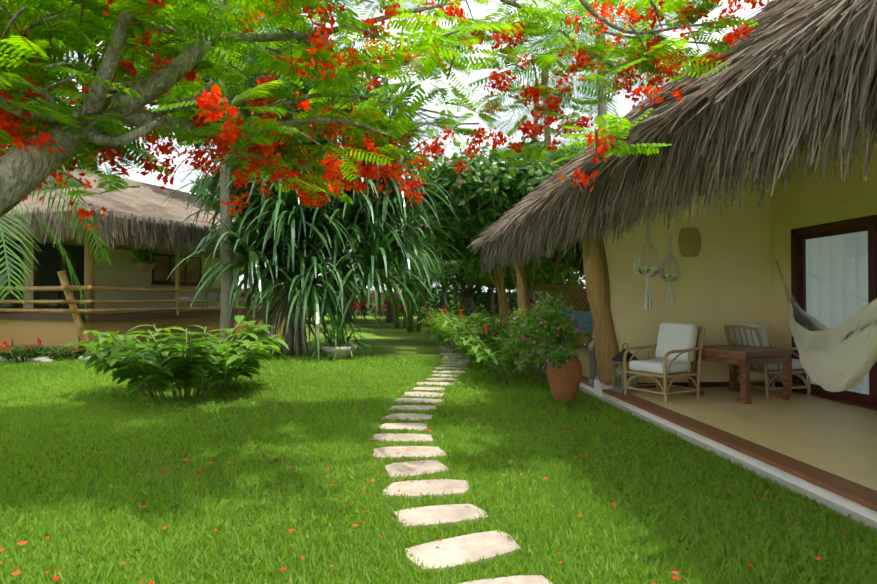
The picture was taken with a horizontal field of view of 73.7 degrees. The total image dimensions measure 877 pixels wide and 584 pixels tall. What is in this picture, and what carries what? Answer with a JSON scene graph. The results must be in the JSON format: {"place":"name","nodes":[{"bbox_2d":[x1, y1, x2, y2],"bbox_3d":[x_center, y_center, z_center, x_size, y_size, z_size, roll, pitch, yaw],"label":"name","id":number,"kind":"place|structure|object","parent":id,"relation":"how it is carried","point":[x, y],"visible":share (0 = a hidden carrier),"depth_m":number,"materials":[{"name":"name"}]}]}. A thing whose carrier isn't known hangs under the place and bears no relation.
{"place":"outdoors","nodes":[
{"label":"outdoors","id":0,"kind":"place"},
{"bbox_2d":[5,0,265,168],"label":"shade tree","id":1,"kind":"object","parent":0,"point":[80,57],"depth_m":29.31,"materials":[{"name":"plant"}]},
{"bbox_2d":[65,0,694,299],"label":"sky","id":2,"kind":"structure","parent":0,"point":[185,181],"materials":[{"name":"white"}]},
{"bbox_2d":[6,0,771,291],"bbox_3d":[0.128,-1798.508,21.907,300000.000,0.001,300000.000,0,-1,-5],"label":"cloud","id":3,"kind":"structure","parent":0,"point":[477,14],"depth_m":5016.53,"materials":[{"name":"white"}]},
{"bbox_2d":[0,300,876,583],"bbox_3d":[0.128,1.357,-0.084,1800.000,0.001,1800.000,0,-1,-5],"label":"lawn ground","id":4,"kind":"structure","parent":0,"point":[390,339],"depth_m":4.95,"materials":[{"name":"green plant"}]},
{"bbox_2d":[0,339,38,354],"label":"flowering plant","id":5,"kind":"object","parent":4,"relation":"on","point":[15,347],"depth_m":13.67,"materials":[{"name":"plant"}]},
{"bbox_2d":[0,344,54,362],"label":"flowering plant","id":6,"kind":"object","parent":4,"relation":"on","point":[19,355],"depth_m":12.44,"materials":[{"name":"green plant"}]},
{"bbox_2d":[18,337,66,356],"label":"flowering plant","id":7,"kind":"object","parent":4,"relation":"on","point":[40,352],"depth_m":13.40,"materials":[{"name":"plant"}]},
{"bbox_2d":[0,157,113,329],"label":"short palm","id":8,"kind":"object","parent":4,"relation":"on","point":[23,253],"visible":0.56,"depth_m":10.37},
{"bbox_2d":[44,343,93,358],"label":"plant","id":9,"kind":"object","parent":4,"relation":"on","point":[68,352],"depth_m":13.09,"materials":[{"name":"green plant"}]},
{"bbox_2d":[0,350,150,362],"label":"rocks","id":10,"kind":"object","parent":4,"relation":"on","point":[44,359],"visible":0.4,"depth_m":12.57,"materials":[{"name":"stone"}]},
{"bbox_2d":[0,239,236,312],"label":"bungalow walls","id":11,"kind":"structure","parent":4,"relation":"on","point":[49,259],"depth_m":18.11,"materials":[{"name":"yellow paint"}]},
{"bbox_2d":[0,166,273,259],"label":"thatched roof","id":12,"kind":"structure","parent":11,"relation":"on","point":[146,200],"depth_m":16.92,"materials":[{"name":"beige wicker"}]},
{"bbox_2d":[120,240,163,267],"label":"hanging plant","id":13,"kind":"object","parent":12,"relation":"hanging from","point":[143,255],"visible":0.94,"depth_m":15.68,"materials":[{"name":"green plant"}]},
{"bbox_2d":[133,247,155,271],"bbox_3d":[-7.948,-1.000,15.794,0.571,0.942,0.580,0,-1,21],"label":"hanging basket","id":14,"kind":"object","parent":12,"relation":"hanging from","point":[141,267],"visible":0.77,"depth_m":15.62,"materials":[{"name":"brown wicker"}]},
{"bbox_2d":[0,205,325,262],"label":"thatch fringe","id":15,"kind":"object","parent":12,"relation":"attached to","point":[179,236],"visible":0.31,"depth_m":14.19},
{"bbox_2d":[0,309,284,355],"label":"wall","id":16,"kind":"structure","parent":4,"relation":"on","point":[50,330],"depth_m":14.85,"materials":[{"name":"beige paint"}]},
{"bbox_2d":[0,235,281,355],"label":"bungalow bamboo rails","id":17,"kind":"object","parent":16,"relation":"on","point":[89,288],"visible":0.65,"depth_m":14.47,"materials":[{"name":"brown wood"}]},
{"bbox_2d":[173,287,256,310],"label":"bungalow sun loungers","id":18,"kind":"object","parent":16,"relation":"on","point":[211,296],"visible":0.33,"depth_m":19.81,"materials":[{"name":"brown wood"}]},
{"bbox_2d":[65,315,288,400],"bbox_3d":[-3.553,0.910,8.307,3.036,1.113,3.104,0,-1,-5],"label":"bush","id":19,"kind":"object","parent":4,"relation":"on","point":[164,375],"depth_m":7.71,"materials":[{"name":"green plant"}]},
{"bbox_2d":[67,0,329,343],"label":"coconut palm","id":20,"kind":"object","parent":4,"relation":"on","point":[226,284],"depth_m":13.68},
{"bbox_2d":[189,172,267,227],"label":"tree","id":21,"kind":"object","parent":4,"relation":"on","point":[204,192],"depth_m":49.68,"materials":[{"name":"green plant"}]},
{"bbox_2d":[119,1,398,305],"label":"tree behind pandanus","id":22,"kind":"object","parent":4,"relation":"on","point":[309,44],"depth_m":22.63,"materials":[{"name":"plant"}]},
{"bbox_2d":[163,40,467,360],"bbox_3d":[-3.259,-2.652,14.986,8.408,8.418,6.164,0,-1,-5],"label":"pandanus tree","id":23,"kind":"object","parent":4,"relation":"on","point":[396,227],"depth_m":13.95,"materials":[{"name":"green plant"}]},
{"bbox_2d":[322,344,357,358],"bbox_3d":[-2.247,1.371,13.315,0.800,0.300,0.800,0,-1,-5],"label":"planter bowl","id":24,"kind":"object","parent":4,"relation":"on","point":[344,351],"visible":0.77,"depth_m":13.06,"materials":[{"name":"grey stone"}]},
{"bbox_2d":[300,306,374,362],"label":"planter plant leaves","id":25,"kind":"object","parent":24,"relation":"in","point":[340,340],"visible":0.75,"depth_m":13.21,"materials":[{"name":"green plant"}]},
{"bbox_2d":[327,221,354,320],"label":"tree","id":26,"kind":"object","parent":4,"relation":"on","point":[348,313],"depth_m":35.54,"materials":[{"name":"plant"}]},
{"bbox_2d":[317,275,373,320],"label":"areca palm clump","id":27,"kind":"object","parent":4,"relation":"on","point":[358,289],"depth_m":36.11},
{"bbox_2d":[325,198,406,322],"bbox_3d":[-2.531,-1.968,33.524,8.382,7.545,7.489,0,-1,-5],"label":"tree","id":28,"kind":"object","parent":4,"relation":"on","point":[389,315],"depth_m":33.64,"materials":[{"name":"plant"}]},
{"bbox_2d":[352,291,403,320],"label":"cordyline plants","id":29,"kind":"object","parent":4,"relation":"on","point":[355,306],"depth_m":37.88,"materials":[{"name":"red plant"}]},
{"bbox_2d":[0,0,768,231],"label":"flamboyant tree","id":30,"kind":"object","parent":4,"relation":"on","point":[95,20],"depth_m":4.80,"materials":[{"name":"plant"}]},
{"bbox_2d":[343,233,469,325],"bbox_3d":[-1.020,-1.361,30.050,8.612,6.200,7.330,0,-1,-5],"label":"tree","id":31,"kind":"object","parent":4,"relation":"on","point":[396,251],"depth_m":29.60,"materials":[{"name":"plant"}]},
{"bbox_2d":[348,230,467,328],"bbox_3d":[-1.635,-1.049,27.315,6.611,5.505,6.149,0,-1,-5],"label":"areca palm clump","id":32,"kind":"object","parent":4,"relation":"on","point":[396,322],"depth_m":27.12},
{"bbox_2d":[237,281,585,316],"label":"hedge","id":33,"kind":"object","parent":4,"relation":"on","point":[482,299],"visible":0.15,"depth_m":46.16,"materials":[{"name":"green plant"}]},
{"bbox_2d":[371,238,472,331],"bbox_3d":[-0.735,-0.396,24.657,5.271,4.135,4.647,0,-1,-5],"label":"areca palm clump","id":34,"kind":"object","parent":4,"relation":"on","point":[419,284],"depth_m":24.12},
{"bbox_2d":[394,199,451,316],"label":"tree","id":35,"kind":"object","parent":4,"relation":"on","point":[443,300],"depth_m":36.82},
{"bbox_2d":[0,358,845,583],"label":"fallen petals","id":36,"kind":"object","parent":4,"relation":"on","point":[282,569],"visible":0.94,"depth_m":3.89,"materials":[{"name":"red plant"}]},
{"bbox_2d":[410,215,478,316],"bbox_3d":[1.685,-1.174,28.150,7.509,5.889,6.348,0,-1,-5],"label":"tree","id":37,"kind":"object","parent":4,"relation":"on","point":[468,297],"depth_m":27.76,"materials":[{"name":"green plant"}]},
{"bbox_2d":[415,302,488,337],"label":"shrub","id":38,"kind":"object","parent":4,"relation":"on","point":[457,310],"depth_m":18.65,"materials":[{"name":"green plant"}]},
{"bbox_2d":[414,303,490,344],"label":"shrub","id":39,"kind":"object","parent":4,"relation":"on","point":[450,316],"depth_m":16.97,"materials":[{"name":"green plant"}]},
{"bbox_2d":[419,304,493,326],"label":"shrub","id":40,"kind":"object","parent":4,"relation":"on","point":[452,314],"depth_m":20.74,"materials":[{"name":"plant"}]},
{"bbox_2d":[417,305,498,349],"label":"shrub","id":41,"kind":"object","parent":4,"relation":"on","point":[432,315],"depth_m":15.79,"materials":[{"name":"green plant"}]},
{"bbox_2d":[371,336,552,583],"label":"path stepping stones","id":42,"kind":"object","parent":4,"relation":"on","point":[443,553],"visible":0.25,"depth_m":4.04,"materials":[{"name":"beige stone"}]},
{"bbox_2d":[432,258,496,323],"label":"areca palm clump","id":43,"kind":"object","parent":4,"relation":"on","point":[464,279],"depth_m":28.41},
{"bbox_2d":[418,311,511,354],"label":"shrub","id":44,"kind":"object","parent":4,"relation":"on","point":[443,334],"depth_m":14.63,"materials":[{"name":"green plant"}]},
{"bbox_2d":[436,308,529,360],"bbox_3d":[0.995,0.917,13.191,2.279,1.218,2.240,0,-1,-5],"label":"shrub","id":45,"kind":"object","parent":4,"relation":"on","point":[480,326],"depth_m":12.92,"materials":[{"name":"green plant"}]},
{"bbox_2d":[436,310,535,365],"bbox_3d":[0.976,0.924,12.042,2.034,1.176,2.356,0,-1,-5],"label":"shrub","id":46,"kind":"object","parent":4,"relation":"on","point":[445,323],"depth_m":11.49,"materials":[{"name":"green plant"}]},
{"bbox_2d":[486,287,494,322],"bbox_3d":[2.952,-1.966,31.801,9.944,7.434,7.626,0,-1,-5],"label":"post","id":47,"kind":"object","parent":4,"relation":"on","point":[490,299],"visible":0.21,"depth_m":31.86,"materials":[{"name":"brown wood"}]},
{"bbox_2d":[395,138,586,326],"bbox_3d":[3.192,-1.678,20.071,9.484,6.610,8.123,0,-1,-5],"label":"seagrape tree","id":48,"kind":"object","parent":4,"relation":"on","point":[503,189],"depth_m":17.05,"materials":[{"name":"green plant"}]},
{"bbox_2d":[448,317,558,374],"bbox_3d":[1.313,0.983,10.729,2.182,1.027,2.214,0,-1,-5],"label":"shrub","id":49,"kind":"object","parent":4,"relation":"on","point":[492,343],"depth_m":10.84,"materials":[{"name":"plant"}]},
{"bbox_2d":[455,327,586,383],"bbox_3d":[1.378,1.038,9.645,2.206,0.891,2.420,0,-1,-5],"label":"shrub","id":50,"kind":"object","parent":4,"relation":"on","point":[478,358],"depth_m":9.51,"materials":[{"name":"green plant"}]},
{"bbox_2d":[464,243,583,331],"bbox_3d":[2.864,-0.096,19.830,4.132,3.540,3.498,0,-1,-5],"label":"tree","id":51,"kind":"object","parent":4,"relation":"on","point":[565,273],"depth_m":18.83,"materials":[{"name":"green plant"}]},
{"bbox_2d":[461,10,616,311],"bbox_3d":[5.478,-5.844,30.363,8.536,15.149,8.398,0,-1,-5],"label":"palm","id":52,"kind":"object","parent":4,"relation":"on","point":[531,98],"depth_m":30.56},
{"bbox_2d":[503,136,589,311],"bbox_3d":[7.424,-2.976,26.571,11.935,9.463,10.994,0,-1,-5],"label":"tree","id":53,"kind":"object","parent":4,"relation":"on","point":[530,142],"depth_m":26.14,"materials":[{"name":"plant"}]},
{"bbox_2d":[451,0,643,157],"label":"palm","id":54,"kind":"object","parent":4,"relation":"on","point":[552,80],"depth_m":24.08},
{"bbox_2d":[481,219,620,384],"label":"wooden posts","id":55,"kind":"object","parent":4,"relation":"on","point":[595,266],"visible":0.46,"depth_m":8.02,"materials":[{"name":"brown wood"}]},
{"bbox_2d":[527,281,592,333],"bbox_3d":[2.750,0.227,11.537,0.294,1.186,6.173,0,-1,-12],"label":"hammock","id":56,"kind":"object","parent":55,"relation":"attached to","point":[585,319],"visible":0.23,"depth_m":11.15,"materials":[{"name":"blue fabric"}]},
{"bbox_2d":[467,0,876,273],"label":"thatched roof","id":57,"kind":"structure","parent":55,"relation":"attached to","point":[833,56],"depth_m":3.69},
{"bbox_2d":[634,213,661,309],"bbox_3d":[2.568,-0.677,7.168,0.316,1.807,0.316,0,-1,-5],"label":"macrame hanger","id":58,"kind":"object","parent":57,"relation":"hanging from","point":[648,272],"visible":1,"depth_m":7.13,"materials":[{"name":"fabric"}]},
{"bbox_2d":[659,229,680,307],"bbox_3d":[2.847,-0.810,7.193,0.245,2.011,0.245,0,-1,-5],"label":"macrame hanger","id":59,"kind":"object","parent":57,"relation":"hanging from","point":[669,277],"visible":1,"depth_m":7.16,"materials":[{"name":"fabric"}]},
{"bbox_2d":[481,50,876,275],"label":"ragged thatch ends","id":60,"kind":"object","parent":57,"relation":"attached to","point":[787,169],"visible":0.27,"depth_m":4.26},
{"bbox_2d":[777,260,876,391],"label":"hammock","id":61,"kind":"object","parent":55,"relation":"attached to","point":[842,357],"visible":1,"depth_m":5.14,"materials":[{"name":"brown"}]},
{"bbox_2d":[530,238,586,310],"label":"tree","id":62,"kind":"object","parent":4,"relation":"on","point":[577,246],"depth_m":20.50,"materials":[{"name":"green plant"}]},
{"bbox_2d":[546,355,581,402],"bbox_3d":[1.677,1.154,7.793,0.470,0.600,0.470,0,-1,-5],"label":"terracotta urn","id":63,"kind":"object","parent":4,"relation":"on","point":[564,380],"visible":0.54,"depth_m":7.63,"materials":[{"name":"brown ceramic"}]},
{"bbox_2d":[487,0,701,133],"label":"tall palm","id":64,"kind":"object","parent":4,"relation":"on","point":[567,63],"depth_m":19.94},
{"bbox_2d":[534,348,876,529],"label":"terrace floor","id":65,"kind":"structure","parent":4,"relation":"on","point":[823,451],"depth_m":5.43,"materials":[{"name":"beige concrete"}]},
{"bbox_2d":[534,284,592,347],"bbox_3d":[3.186,0.619,14.755,1.581,1.631,0.050,0,-1,-5],"label":"lattice screen","id":66,"kind":"object","parent":65,"relation":"on","point":[536,297],"visible":0.29,"depth_m":14.76,"materials":[{"name":"brown wood"}]},
{"bbox_2d":[588,339,598,383],"bbox_3d":[2.348,0.944,8.585,0.245,0.799,0.245,0,-1,0],"label":"tall lantern","id":67,"kind":"object","parent":65,"relation":"on","point":[592,365],"visible":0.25,"depth_m":8.57,"materials":[{"name":"grey metal"}]},
{"bbox_2d":[612,343,638,392],"bbox_3d":[2.502,1.008,7.824,0.255,0.651,0.255,0,-1,-15],"label":"lantern","id":68,"kind":"object","parent":65,"relation":"on","point":[617,359],"visible":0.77,"depth_m":7.77,"materials":[{"name":"black metal"}]},
{"bbox_2d":[623,322,705,401],"bbox_3d":[2.906,0.867,7.489,0.834,0.928,0.660,0,-1,-30],"label":"rattan armchair","id":69,"kind":"object","parent":65,"relation":"on","point":[676,346],"visible":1,"depth_m":7.39,"materials":[{"name":"fabric"}]},
{"bbox_2d":[688,345,793,403],"bbox_3d":[3.801,1.019,7.400,0.860,0.620,0.860,0,-1,-25],"label":"wooden table","id":70,"kind":"object","parent":65,"relation":"on","point":[743,357],"visible":0.81,"depth_m":7.17,"materials":[{"name":"brown wood"}]},
{"bbox_2d":[724,322,810,396],"bbox_3d":[4.349,0.871,7.793,0.834,0.928,0.660,0,-1,-10],"label":"rattan armchair","id":71,"kind":"object","parent":65,"relation":"on","point":[754,335],"visible":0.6,"depth_m":7.55,"materials":[{"name":"wicker"}]},
{"bbox_2d":[430,276,456,315],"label":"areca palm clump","id":72,"kind":"object","parent":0,"point":[449,298],"depth_m":48.03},
{"bbox_2d":[501,291,583,374],"bbox_3d":[1.406,0.516,7.731,1.114,1.088,1.243,0,-1,-5],"label":"potted plant","id":73,"kind":"object","parent":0,"point":[535,331],"depth_m":7.53,"materials":[{"name":"green plant"}]},
{"bbox_2d":[594,153,782,396],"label":"wall","id":74,"kind":"structure","parent":0,"point":[721,282],"depth_m":8.26,"materials":[{"name":"yellow paint"}]},
{"bbox_2d":[678,227,700,256],"bbox_3d":[3.547,-0.702,8.188,0.325,0.410,0.130,0,-1,-5],"label":"wall lamp","id":75,"kind":"object","parent":74,"relation":"attached to","point":[689,241],"depth_m":8.15,"materials":[{"name":"yellow"}]},
{"bbox_2d":[769,97,876,380],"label":"house wall","id":76,"kind":"structure","parent":0,"point":[827,198],"depth_m":7.60,"materials":[{"name":"yellow paint"}]},
{"bbox_2d":[791,214,876,410],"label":"sliding door","id":77,"kind":"structure","parent":76,"relation":"in","point":[833,274],"depth_m":7.25,"materials":[{"name":"glass"}]}
]}

